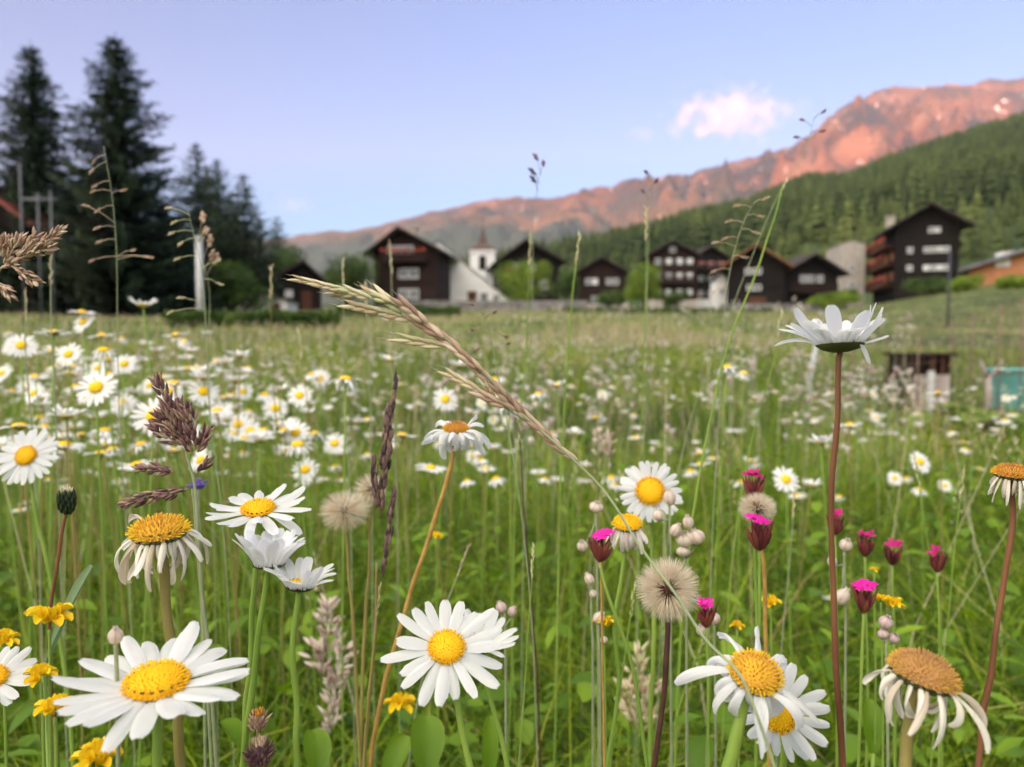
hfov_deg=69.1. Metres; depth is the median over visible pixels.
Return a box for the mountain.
[247,77,1023,303]
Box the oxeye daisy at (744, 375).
[733,371,754,615]
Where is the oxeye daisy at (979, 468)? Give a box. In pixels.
[973,467,984,522]
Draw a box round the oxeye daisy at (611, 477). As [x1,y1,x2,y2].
[602,475,619,580]
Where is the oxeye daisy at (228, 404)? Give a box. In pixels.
[219,402,241,711]
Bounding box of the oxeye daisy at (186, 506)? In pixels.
[180,425,201,631]
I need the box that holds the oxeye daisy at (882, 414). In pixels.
[873,413,886,498]
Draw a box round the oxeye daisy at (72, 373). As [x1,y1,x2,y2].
[55,371,82,673]
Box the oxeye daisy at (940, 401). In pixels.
[928,398,944,484]
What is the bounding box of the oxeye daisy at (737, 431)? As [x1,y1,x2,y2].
[732,429,744,497]
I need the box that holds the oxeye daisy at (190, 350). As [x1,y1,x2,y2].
[183,345,211,580]
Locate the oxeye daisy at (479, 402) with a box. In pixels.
[476,398,484,445]
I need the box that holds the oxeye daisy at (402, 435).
[396,432,416,766]
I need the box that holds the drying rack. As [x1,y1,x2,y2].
[19,163,57,320]
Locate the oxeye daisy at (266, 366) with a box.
[260,363,271,574]
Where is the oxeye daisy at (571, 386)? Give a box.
[567,384,575,462]
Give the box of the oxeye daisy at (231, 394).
[225,393,233,611]
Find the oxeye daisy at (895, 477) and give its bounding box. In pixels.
[887,471,902,536]
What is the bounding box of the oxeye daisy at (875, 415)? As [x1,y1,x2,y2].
[870,412,880,451]
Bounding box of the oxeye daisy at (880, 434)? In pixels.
[874,432,883,503]
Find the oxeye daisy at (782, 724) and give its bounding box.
[734,662,830,766]
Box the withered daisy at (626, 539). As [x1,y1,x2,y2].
[605,512,647,766]
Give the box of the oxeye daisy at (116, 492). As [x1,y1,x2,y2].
[88,386,121,559]
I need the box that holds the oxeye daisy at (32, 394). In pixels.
[24,383,44,702]
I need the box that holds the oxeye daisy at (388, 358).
[379,353,408,708]
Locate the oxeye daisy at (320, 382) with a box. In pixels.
[311,380,326,567]
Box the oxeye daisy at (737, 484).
[733,480,742,561]
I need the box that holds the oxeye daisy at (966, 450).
[956,448,970,521]
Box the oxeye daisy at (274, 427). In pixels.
[272,421,300,684]
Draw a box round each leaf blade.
[41,564,92,766]
[220,717,250,751]
[303,728,331,766]
[383,733,409,766]
[410,715,444,766]
[482,716,498,766]
[863,698,881,766]
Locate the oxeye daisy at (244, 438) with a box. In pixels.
[230,435,254,719]
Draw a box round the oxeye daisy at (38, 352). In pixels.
[22,348,42,595]
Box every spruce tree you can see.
[0,32,236,317]
[0,40,116,314]
[151,199,223,310]
[174,220,230,311]
[255,216,293,294]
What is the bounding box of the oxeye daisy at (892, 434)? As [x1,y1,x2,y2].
[879,431,897,525]
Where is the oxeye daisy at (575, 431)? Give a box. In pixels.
[566,427,587,731]
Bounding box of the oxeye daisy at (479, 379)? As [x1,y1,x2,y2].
[476,378,488,505]
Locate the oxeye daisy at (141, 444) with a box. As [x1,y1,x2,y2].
[128,441,156,641]
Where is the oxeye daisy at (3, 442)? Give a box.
[0,436,36,756]
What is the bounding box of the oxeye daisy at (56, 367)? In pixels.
[47,364,67,597]
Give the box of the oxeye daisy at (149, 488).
[138,406,157,641]
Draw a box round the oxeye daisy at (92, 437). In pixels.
[86,433,118,654]
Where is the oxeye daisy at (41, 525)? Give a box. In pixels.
[40,451,65,755]
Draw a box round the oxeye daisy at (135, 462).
[118,459,155,642]
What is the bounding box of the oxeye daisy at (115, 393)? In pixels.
[110,389,133,624]
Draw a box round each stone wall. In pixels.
[401,300,587,312]
[720,304,843,312]
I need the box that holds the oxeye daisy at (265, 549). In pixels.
[232,528,304,766]
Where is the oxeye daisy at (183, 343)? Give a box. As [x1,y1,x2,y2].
[177,341,193,521]
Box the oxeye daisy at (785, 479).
[772,466,799,766]
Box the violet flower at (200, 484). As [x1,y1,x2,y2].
[186,479,208,766]
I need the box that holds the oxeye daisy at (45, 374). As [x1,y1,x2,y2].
[39,371,59,575]
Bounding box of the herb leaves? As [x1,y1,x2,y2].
[0,426,1023,766]
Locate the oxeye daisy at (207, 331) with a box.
[202,329,212,530]
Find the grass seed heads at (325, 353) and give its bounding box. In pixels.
[0,324,1023,483]
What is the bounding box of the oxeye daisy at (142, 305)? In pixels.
[127,296,178,635]
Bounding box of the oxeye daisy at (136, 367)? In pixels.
[127,365,140,582]
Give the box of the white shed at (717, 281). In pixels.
[709,271,726,308]
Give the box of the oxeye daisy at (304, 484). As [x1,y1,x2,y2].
[294,481,320,714]
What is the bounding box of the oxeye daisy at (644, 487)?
[616,460,683,766]
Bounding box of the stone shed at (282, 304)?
[239,295,298,311]
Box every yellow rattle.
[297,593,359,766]
[587,426,617,628]
[613,640,661,766]
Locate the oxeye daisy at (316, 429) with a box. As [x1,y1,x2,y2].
[305,375,319,470]
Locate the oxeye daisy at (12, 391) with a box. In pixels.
[1,389,22,608]
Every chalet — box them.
[363,226,458,306]
[486,238,567,306]
[573,256,629,308]
[637,240,702,307]
[696,245,731,307]
[718,243,793,303]
[864,201,974,304]
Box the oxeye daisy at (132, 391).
[124,385,142,612]
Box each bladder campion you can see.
[107,625,123,766]
[111,361,118,411]
[133,402,140,489]
[137,349,147,402]
[160,346,169,379]
[224,374,237,401]
[255,373,263,425]
[276,369,282,419]
[286,361,292,406]
[312,389,325,459]
[341,359,351,414]
[346,389,355,439]
[347,416,359,485]
[352,389,359,473]
[369,353,375,388]
[403,347,407,400]
[417,401,426,476]
[419,341,424,405]
[421,375,437,481]
[422,375,428,461]
[422,377,435,473]
[437,377,458,536]
[438,391,448,560]
[441,352,446,416]
[445,406,459,421]
[454,450,457,527]
[458,371,465,473]
[461,372,474,449]
[464,344,475,379]
[473,347,481,413]
[483,336,488,423]
[496,361,507,458]
[496,600,516,746]
[497,367,506,460]
[499,346,506,424]
[509,354,517,431]
[510,395,523,549]
[510,414,523,510]
[513,386,531,487]
[515,422,533,527]
[516,336,521,418]
[520,342,527,384]
[522,387,541,524]
[532,343,543,363]
[532,348,535,394]
[533,334,537,385]
[535,341,544,386]
[539,360,546,441]
[542,381,555,492]
[543,418,561,565]
[548,353,556,416]
[550,333,559,405]
[554,355,561,424]
[557,386,563,465]
[570,340,575,389]
[577,500,602,766]
[580,336,587,361]
[584,367,596,482]
[584,572,596,766]
[585,396,603,498]
[586,305,594,375]
[586,339,596,403]
[587,356,598,436]
[587,406,595,476]
[593,375,611,462]
[593,399,605,447]
[593,611,607,766]
[594,359,608,459]
[598,380,619,484]
[608,315,613,354]
[608,359,614,391]
[609,343,616,408]
[612,360,619,438]
[614,348,621,395]
[617,387,635,466]
[618,308,623,351]
[623,377,630,458]
[629,344,639,422]
[629,359,639,435]
[629,373,635,399]
[644,354,654,421]
[644,367,658,454]
[650,425,675,476]
[651,385,660,441]
[652,487,675,766]
[658,341,660,398]
[670,514,704,766]
[683,301,692,365]
[696,613,719,766]
[705,342,713,397]
[706,385,718,477]
[708,300,716,355]
[725,356,735,461]
[727,374,732,471]
[729,345,740,393]
[743,355,754,432]
[747,359,756,427]
[749,359,756,453]
[750,337,758,391]
[752,341,761,405]
[753,393,765,468]
[761,385,771,455]
[763,346,767,387]
[766,341,771,417]
[779,359,793,425]
[782,387,793,451]
[782,419,800,467]
[787,354,794,393]
[788,349,800,406]
[792,297,803,347]
[793,393,816,503]
[794,389,800,472]
[795,351,800,405]
[795,376,807,474]
[798,302,801,374]
[800,349,807,411]
[801,305,808,379]
[806,349,813,394]
[806,400,825,497]
[807,357,821,448]
[811,354,818,406]
[817,378,831,435]
[819,312,825,412]
[825,425,847,501]
[826,371,831,423]
[827,391,834,464]
[827,537,852,751]
[830,424,851,472]
[841,362,852,419]
[841,385,850,437]
[843,395,856,466]
[845,373,867,507]
[848,375,856,461]
[849,315,854,380]
[856,366,873,458]
[857,386,863,440]
[858,366,869,461]
[861,360,871,437]
[872,366,883,412]
[877,614,899,766]
[880,321,884,386]
[881,386,891,472]
[889,380,896,458]
[889,388,904,466]
[890,341,899,383]
[891,369,903,447]
[893,393,899,468]
[894,367,912,454]
[897,325,908,352]
[899,317,910,415]
[900,313,914,410]
[901,420,918,499]
[906,385,915,489]
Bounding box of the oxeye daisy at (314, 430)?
[307,370,317,599]
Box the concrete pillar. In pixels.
[194,236,203,310]
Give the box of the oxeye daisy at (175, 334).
[162,332,194,751]
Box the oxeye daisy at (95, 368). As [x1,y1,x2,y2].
[89,360,107,563]
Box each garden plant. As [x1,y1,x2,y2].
[873,413,941,435]
[907,414,945,433]
[922,403,975,416]
[927,415,989,439]
[951,414,1023,450]
[955,409,995,416]
[980,412,1023,418]
[982,413,1023,451]
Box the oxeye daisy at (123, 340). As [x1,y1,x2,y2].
[114,337,131,537]
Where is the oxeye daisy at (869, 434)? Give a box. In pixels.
[864,410,872,475]
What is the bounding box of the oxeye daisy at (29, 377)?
[26,345,38,537]
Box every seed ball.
[318,489,372,766]
[353,472,386,749]
[634,555,701,766]
[737,491,777,766]
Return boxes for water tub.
[986,368,1023,410]
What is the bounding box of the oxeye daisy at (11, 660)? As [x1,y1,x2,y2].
[0,646,36,705]
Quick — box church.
[469,216,496,284]
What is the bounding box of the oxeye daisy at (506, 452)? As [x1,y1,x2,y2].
[501,448,514,565]
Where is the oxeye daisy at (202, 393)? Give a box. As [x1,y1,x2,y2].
[187,379,232,766]
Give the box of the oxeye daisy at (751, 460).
[740,456,757,558]
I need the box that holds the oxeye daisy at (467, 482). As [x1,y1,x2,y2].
[460,479,482,599]
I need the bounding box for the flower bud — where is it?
[47,483,76,766]
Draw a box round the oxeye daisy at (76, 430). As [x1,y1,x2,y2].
[72,365,86,580]
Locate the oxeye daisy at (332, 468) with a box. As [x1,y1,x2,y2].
[326,465,348,616]
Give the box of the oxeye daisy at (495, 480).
[489,476,505,599]
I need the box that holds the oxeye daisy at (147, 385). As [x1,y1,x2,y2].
[141,380,158,592]
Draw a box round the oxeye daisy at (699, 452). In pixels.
[691,451,708,588]
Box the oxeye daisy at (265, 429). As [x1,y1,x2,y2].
[239,428,275,718]
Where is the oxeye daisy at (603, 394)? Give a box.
[597,390,608,469]
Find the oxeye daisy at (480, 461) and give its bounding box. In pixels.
[473,458,489,599]
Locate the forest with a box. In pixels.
[461,110,1023,298]
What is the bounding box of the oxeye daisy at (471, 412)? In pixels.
[461,408,478,538]
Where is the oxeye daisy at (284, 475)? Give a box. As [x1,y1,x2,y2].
[268,398,297,631]
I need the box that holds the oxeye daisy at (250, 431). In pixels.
[238,429,265,709]
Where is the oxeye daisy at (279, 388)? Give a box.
[271,383,289,687]
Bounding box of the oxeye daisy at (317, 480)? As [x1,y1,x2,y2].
[309,477,325,586]
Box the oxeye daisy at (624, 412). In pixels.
[620,410,630,463]
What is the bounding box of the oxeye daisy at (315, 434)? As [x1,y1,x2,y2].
[305,431,327,715]
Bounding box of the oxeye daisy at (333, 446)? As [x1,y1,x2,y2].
[323,432,346,626]
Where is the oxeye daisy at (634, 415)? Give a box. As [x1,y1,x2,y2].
[631,414,638,459]
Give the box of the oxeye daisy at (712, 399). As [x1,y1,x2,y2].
[705,398,718,479]
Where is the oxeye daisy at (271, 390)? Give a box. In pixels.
[268,387,287,612]
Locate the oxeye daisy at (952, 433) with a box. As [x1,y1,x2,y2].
[946,431,957,493]
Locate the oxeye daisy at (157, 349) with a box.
[149,346,165,588]
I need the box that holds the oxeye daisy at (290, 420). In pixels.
[269,417,306,702]
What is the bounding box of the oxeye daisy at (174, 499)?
[174,382,184,611]
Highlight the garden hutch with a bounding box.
[883,353,957,413]
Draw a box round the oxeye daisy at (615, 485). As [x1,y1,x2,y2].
[607,483,617,603]
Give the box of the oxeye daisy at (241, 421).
[225,412,252,636]
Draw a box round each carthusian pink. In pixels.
[588,528,648,766]
[696,596,717,766]
[741,468,765,626]
[744,513,774,766]
[826,508,844,766]
[851,578,878,766]
[856,529,874,766]
[883,537,902,766]
[926,544,948,766]
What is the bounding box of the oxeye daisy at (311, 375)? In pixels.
[300,372,319,556]
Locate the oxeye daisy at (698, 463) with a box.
[691,462,711,709]
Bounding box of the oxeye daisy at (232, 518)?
[227,416,244,634]
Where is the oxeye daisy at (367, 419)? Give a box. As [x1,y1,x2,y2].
[362,417,378,532]
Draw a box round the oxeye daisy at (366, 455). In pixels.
[360,453,380,608]
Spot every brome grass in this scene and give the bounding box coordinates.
[283,274,775,766]
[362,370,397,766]
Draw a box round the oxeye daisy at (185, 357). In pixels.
[177,353,198,489]
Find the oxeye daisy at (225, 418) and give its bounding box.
[214,413,255,631]
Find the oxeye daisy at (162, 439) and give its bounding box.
[151,433,191,737]
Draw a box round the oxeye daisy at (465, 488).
[459,435,483,553]
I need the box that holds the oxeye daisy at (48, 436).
[28,432,58,644]
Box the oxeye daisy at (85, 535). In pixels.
[85,389,86,624]
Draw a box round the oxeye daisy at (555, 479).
[550,476,562,563]
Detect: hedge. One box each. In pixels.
[160,308,342,330]
[335,304,461,317]
[547,306,786,314]
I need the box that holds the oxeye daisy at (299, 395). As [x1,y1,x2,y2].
[286,384,312,682]
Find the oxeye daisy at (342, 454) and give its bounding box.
[330,448,352,571]
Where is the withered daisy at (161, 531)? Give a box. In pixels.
[114,512,211,766]
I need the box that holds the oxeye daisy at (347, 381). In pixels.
[329,376,361,766]
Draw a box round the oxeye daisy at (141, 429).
[123,422,143,633]
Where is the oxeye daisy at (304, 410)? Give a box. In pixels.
[300,406,326,634]
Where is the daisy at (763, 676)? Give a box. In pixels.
[674,625,819,766]
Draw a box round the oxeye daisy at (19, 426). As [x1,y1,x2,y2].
[0,422,44,662]
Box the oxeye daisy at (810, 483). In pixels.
[796,478,820,696]
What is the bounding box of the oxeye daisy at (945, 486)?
[937,480,951,534]
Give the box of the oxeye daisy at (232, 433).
[224,431,262,704]
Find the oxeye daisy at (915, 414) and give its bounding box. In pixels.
[910,412,920,491]
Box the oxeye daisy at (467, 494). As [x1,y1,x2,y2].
[464,428,471,555]
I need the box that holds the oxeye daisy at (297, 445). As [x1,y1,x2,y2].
[282,441,318,727]
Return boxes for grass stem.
[23,288,43,662]
[48,252,68,766]
[269,264,286,766]
[297,328,333,765]
[342,258,356,766]
[363,581,381,766]
[365,280,375,766]
[388,240,402,766]
[408,544,470,766]
[507,229,531,756]
[517,417,540,766]
[518,543,534,766]
[553,229,580,766]
[598,543,605,766]
[609,581,635,766]
[632,205,647,766]
[668,628,708,766]
[720,308,782,765]
[776,484,796,766]
[914,454,942,766]
[930,465,964,766]
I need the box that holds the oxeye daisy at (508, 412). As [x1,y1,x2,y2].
[493,407,525,766]
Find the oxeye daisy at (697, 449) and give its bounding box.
[691,448,708,510]
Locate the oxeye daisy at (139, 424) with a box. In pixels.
[130,397,165,766]
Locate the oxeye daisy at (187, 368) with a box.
[178,366,195,620]
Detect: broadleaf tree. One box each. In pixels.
[203,260,276,311]
[266,244,310,273]
[321,251,379,304]
[622,261,663,307]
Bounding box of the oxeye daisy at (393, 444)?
[391,442,399,574]
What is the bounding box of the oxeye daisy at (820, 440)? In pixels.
[806,434,832,573]
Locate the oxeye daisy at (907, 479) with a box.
[894,477,913,540]
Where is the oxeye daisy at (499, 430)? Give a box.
[493,426,508,533]
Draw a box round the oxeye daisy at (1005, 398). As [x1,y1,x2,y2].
[993,395,1010,464]
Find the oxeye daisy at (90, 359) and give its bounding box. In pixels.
[77,355,122,604]
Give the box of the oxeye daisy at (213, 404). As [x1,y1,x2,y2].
[193,400,226,635]
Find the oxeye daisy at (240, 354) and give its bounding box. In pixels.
[227,348,251,733]
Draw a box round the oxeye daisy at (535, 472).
[529,469,545,599]
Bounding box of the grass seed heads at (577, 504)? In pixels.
[1,370,1023,764]
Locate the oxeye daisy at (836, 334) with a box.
[774,303,888,766]
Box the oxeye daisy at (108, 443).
[88,436,118,766]
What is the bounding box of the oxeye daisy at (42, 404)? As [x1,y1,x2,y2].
[31,398,62,674]
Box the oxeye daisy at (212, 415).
[208,408,238,682]
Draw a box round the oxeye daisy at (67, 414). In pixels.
[46,404,86,749]
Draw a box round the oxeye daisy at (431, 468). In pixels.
[414,463,446,766]
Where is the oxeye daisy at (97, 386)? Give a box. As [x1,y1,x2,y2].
[74,369,117,766]
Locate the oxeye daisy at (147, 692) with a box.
[51,621,249,766]
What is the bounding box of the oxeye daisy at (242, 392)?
[230,382,253,611]
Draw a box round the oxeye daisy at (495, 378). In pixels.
[481,377,505,687]
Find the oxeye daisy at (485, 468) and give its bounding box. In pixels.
[477,464,495,589]
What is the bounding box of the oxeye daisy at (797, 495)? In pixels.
[787,493,809,584]
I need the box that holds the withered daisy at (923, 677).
[862,646,990,766]
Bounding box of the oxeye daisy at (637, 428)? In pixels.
[632,426,642,462]
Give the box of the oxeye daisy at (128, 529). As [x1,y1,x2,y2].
[103,383,140,645]
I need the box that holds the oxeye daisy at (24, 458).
[0,428,74,766]
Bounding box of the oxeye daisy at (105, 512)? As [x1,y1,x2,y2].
[82,381,111,570]
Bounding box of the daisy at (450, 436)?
[368,414,490,766]
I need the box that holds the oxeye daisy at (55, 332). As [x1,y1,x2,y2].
[37,329,71,766]
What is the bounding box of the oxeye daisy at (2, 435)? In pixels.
[0,388,11,584]
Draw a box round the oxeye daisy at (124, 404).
[105,399,133,616]
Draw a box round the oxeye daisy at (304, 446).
[296,396,312,553]
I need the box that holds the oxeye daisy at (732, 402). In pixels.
[729,367,735,455]
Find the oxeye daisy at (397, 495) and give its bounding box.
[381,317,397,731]
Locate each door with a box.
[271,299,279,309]
[301,291,311,310]
[467,291,476,309]
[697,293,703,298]
[748,297,765,303]
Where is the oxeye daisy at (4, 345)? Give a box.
[1,340,25,563]
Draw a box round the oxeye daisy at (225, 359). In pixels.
[211,355,235,591]
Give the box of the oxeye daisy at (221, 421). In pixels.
[209,403,233,742]
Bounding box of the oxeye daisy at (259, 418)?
[254,416,266,476]
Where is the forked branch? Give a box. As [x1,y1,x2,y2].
[979,359,1003,409]
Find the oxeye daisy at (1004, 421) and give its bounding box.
[998,419,1011,463]
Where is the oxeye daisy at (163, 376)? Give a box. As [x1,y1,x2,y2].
[152,374,173,625]
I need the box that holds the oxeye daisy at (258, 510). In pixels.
[205,483,311,766]
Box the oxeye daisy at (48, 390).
[41,386,56,591]
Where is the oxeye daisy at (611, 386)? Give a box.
[605,385,615,476]
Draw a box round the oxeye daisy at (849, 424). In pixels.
[840,422,863,695]
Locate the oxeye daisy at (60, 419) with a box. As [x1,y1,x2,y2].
[54,348,63,550]
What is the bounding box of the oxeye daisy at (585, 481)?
[573,478,590,567]
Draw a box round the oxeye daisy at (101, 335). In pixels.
[87,333,115,677]
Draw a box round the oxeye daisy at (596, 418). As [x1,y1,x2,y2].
[576,416,604,693]
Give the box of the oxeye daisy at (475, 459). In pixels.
[465,449,477,538]
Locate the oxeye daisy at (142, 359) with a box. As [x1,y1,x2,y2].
[133,356,151,631]
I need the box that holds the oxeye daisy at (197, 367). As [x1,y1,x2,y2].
[189,366,213,638]
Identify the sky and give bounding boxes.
[0,0,1023,238]
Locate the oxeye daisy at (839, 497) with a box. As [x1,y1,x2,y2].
[834,495,845,555]
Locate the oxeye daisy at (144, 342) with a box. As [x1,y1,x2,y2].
[138,340,157,512]
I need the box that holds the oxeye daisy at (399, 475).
[392,424,401,547]
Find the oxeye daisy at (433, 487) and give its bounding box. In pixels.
[427,440,438,556]
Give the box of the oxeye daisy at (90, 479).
[83,372,105,621]
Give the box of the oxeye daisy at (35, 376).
[19,374,53,665]
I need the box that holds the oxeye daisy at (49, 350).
[43,348,63,590]
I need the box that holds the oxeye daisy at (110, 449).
[103,446,127,744]
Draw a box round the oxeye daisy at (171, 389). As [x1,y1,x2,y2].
[157,380,198,643]
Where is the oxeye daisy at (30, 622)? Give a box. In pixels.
[29,452,62,766]
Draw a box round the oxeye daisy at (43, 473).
[28,348,47,596]
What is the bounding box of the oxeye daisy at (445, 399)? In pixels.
[432,387,457,714]
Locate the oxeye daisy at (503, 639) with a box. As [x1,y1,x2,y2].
[462,609,518,766]
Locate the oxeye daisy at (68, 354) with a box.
[54,342,100,738]
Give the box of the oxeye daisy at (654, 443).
[648,440,658,461]
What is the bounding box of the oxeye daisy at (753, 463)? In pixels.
[748,461,762,481]
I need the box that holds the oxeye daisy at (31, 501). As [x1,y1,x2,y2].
[21,365,31,569]
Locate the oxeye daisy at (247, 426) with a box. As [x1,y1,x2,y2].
[237,420,259,715]
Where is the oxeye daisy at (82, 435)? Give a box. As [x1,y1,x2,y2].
[69,432,104,658]
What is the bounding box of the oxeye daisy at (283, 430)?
[269,428,299,676]
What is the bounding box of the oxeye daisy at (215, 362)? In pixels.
[209,360,222,539]
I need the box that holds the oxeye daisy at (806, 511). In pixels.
[799,482,809,568]
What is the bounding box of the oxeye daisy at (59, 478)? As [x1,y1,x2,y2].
[48,369,65,553]
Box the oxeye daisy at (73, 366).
[61,364,102,577]
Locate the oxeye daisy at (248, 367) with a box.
[240,366,264,530]
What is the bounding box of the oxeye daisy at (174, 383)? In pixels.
[165,380,212,748]
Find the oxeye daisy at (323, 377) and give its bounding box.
[312,368,330,578]
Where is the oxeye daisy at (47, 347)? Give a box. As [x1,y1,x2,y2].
[43,345,59,580]
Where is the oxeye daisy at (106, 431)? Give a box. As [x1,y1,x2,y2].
[89,427,122,766]
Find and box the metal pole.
[947,251,951,327]
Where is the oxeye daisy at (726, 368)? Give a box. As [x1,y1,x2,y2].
[710,365,738,704]
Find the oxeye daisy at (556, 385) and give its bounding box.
[545,378,571,761]
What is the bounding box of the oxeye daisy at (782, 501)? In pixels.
[775,487,783,542]
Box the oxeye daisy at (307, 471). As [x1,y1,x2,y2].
[291,457,324,723]
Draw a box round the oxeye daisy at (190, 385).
[182,381,198,535]
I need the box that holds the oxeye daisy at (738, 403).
[734,370,747,448]
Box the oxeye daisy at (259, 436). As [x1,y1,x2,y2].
[246,429,273,707]
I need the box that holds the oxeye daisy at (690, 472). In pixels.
[683,469,698,513]
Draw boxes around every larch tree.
[158,142,261,305]
[182,159,282,310]
[185,166,231,261]
[206,175,294,307]
[225,190,277,309]
[248,219,287,297]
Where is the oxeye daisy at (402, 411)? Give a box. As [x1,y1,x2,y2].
[398,383,405,480]
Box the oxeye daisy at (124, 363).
[111,354,136,654]
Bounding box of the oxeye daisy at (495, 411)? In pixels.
[487,409,502,530]
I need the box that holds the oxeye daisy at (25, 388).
[15,383,40,647]
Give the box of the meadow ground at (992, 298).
[0,284,1023,766]
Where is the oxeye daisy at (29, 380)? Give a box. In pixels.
[16,377,42,599]
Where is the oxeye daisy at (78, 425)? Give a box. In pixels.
[59,421,87,695]
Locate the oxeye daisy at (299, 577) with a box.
[263,556,335,766]
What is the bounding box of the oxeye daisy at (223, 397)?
[210,395,233,640]
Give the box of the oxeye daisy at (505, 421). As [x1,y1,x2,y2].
[502,415,512,450]
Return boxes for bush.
[493,257,553,309]
[550,270,581,300]
[595,288,625,308]
[661,289,689,307]
[805,290,863,308]
[834,288,861,308]
[900,275,955,295]
[946,273,986,292]
[992,273,1023,289]
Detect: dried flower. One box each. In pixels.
[242,733,276,766]
[247,706,271,766]
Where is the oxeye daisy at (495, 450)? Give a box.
[493,395,498,523]
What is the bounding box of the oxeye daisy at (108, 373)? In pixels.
[99,372,119,623]
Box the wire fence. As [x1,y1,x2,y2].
[848,299,1023,413]
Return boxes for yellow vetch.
[0,628,20,766]
[23,602,73,766]
[23,662,58,766]
[33,693,69,766]
[68,735,123,766]
[383,692,415,732]
[432,531,442,766]
[592,615,613,754]
[729,620,744,766]
[761,594,781,766]
[870,566,878,766]
[876,593,884,766]
[881,595,905,766]
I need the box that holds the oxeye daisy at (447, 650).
[380,599,502,766]
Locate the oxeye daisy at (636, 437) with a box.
[627,435,642,468]
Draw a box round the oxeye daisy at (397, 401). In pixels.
[389,399,399,520]
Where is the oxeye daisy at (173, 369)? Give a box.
[166,365,188,568]
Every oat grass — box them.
[81,149,154,766]
[164,206,234,766]
[199,211,219,763]
[466,302,537,766]
[520,153,544,766]
[635,170,658,766]
[656,109,826,728]
[674,177,788,766]
[706,196,770,766]
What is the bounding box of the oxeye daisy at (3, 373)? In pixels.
[0,363,13,621]
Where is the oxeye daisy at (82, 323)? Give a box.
[73,311,95,692]
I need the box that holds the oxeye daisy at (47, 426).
[27,424,62,663]
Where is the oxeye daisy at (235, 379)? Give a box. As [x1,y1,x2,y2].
[224,372,249,642]
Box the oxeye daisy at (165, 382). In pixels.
[164,381,172,515]
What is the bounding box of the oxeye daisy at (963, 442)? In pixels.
[949,441,968,521]
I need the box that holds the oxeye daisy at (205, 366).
[191,364,221,602]
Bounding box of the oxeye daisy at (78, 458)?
[54,363,94,604]
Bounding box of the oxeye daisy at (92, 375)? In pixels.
[75,373,117,624]
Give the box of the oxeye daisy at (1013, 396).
[1007,395,1018,461]
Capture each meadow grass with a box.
[0,283,1023,354]
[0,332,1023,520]
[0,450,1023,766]
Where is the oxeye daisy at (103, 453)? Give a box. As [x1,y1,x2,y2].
[85,450,132,756]
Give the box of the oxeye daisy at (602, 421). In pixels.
[598,419,608,485]
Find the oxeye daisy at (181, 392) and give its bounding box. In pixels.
[162,385,183,617]
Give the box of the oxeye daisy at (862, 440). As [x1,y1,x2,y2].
[859,438,867,515]
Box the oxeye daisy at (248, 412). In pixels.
[233,409,256,667]
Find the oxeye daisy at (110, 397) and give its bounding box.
[101,394,116,600]
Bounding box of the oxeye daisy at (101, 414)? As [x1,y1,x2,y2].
[83,410,108,734]
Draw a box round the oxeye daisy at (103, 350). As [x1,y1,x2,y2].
[93,347,145,756]
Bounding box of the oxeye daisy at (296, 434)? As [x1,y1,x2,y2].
[274,419,309,755]
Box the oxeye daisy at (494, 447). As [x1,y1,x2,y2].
[485,443,500,566]
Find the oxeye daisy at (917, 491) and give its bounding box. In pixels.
[911,487,935,603]
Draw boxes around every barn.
[272,259,326,310]
[783,252,849,303]
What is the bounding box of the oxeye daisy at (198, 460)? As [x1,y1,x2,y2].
[190,448,212,765]
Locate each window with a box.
[285,290,292,297]
[396,246,403,253]
[399,268,407,278]
[399,289,407,298]
[405,245,412,253]
[409,268,418,278]
[409,289,418,298]
[479,255,485,269]
[480,292,487,300]
[493,294,499,300]
[540,280,547,288]
[585,278,590,284]
[592,278,597,284]
[606,278,611,284]
[613,278,618,284]
[655,258,660,263]
[666,258,671,263]
[670,247,675,251]
[677,258,682,263]
[687,258,692,263]
[698,276,703,280]
[719,288,724,293]
[745,268,752,274]
[747,285,760,290]
[754,268,761,273]
[800,275,806,282]
[807,275,813,282]
[817,275,822,282]
[849,264,854,271]
[849,281,854,287]
[906,265,912,270]
[907,247,912,252]
[923,247,929,252]
[923,265,928,270]
[928,227,934,232]
[930,265,935,270]
[934,227,940,232]
[936,264,942,269]
[943,264,948,269]
[995,252,1010,266]
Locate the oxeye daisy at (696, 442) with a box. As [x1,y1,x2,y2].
[691,440,700,503]
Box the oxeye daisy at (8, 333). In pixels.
[1,331,14,519]
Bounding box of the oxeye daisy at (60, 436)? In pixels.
[49,432,71,567]
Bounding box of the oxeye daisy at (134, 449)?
[126,356,143,593]
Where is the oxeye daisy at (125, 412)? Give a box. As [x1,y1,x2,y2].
[110,392,143,615]
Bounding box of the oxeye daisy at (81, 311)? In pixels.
[70,309,104,766]
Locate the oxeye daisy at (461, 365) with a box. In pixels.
[446,359,466,765]
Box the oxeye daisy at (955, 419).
[951,416,960,484]
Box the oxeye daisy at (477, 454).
[471,451,488,587]
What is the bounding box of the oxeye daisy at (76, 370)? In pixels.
[63,367,90,648]
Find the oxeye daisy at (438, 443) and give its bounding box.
[432,441,440,587]
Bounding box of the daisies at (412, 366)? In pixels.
[0,330,1023,673]
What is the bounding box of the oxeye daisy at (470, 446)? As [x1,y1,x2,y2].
[469,444,477,570]
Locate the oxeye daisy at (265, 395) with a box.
[247,392,273,580]
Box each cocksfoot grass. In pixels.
[0,224,67,302]
[116,455,214,766]
[144,371,218,766]
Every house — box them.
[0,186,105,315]
[435,240,509,309]
[826,240,865,306]
[957,249,1023,285]
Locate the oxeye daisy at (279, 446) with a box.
[274,444,295,719]
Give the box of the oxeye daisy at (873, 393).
[869,389,878,480]

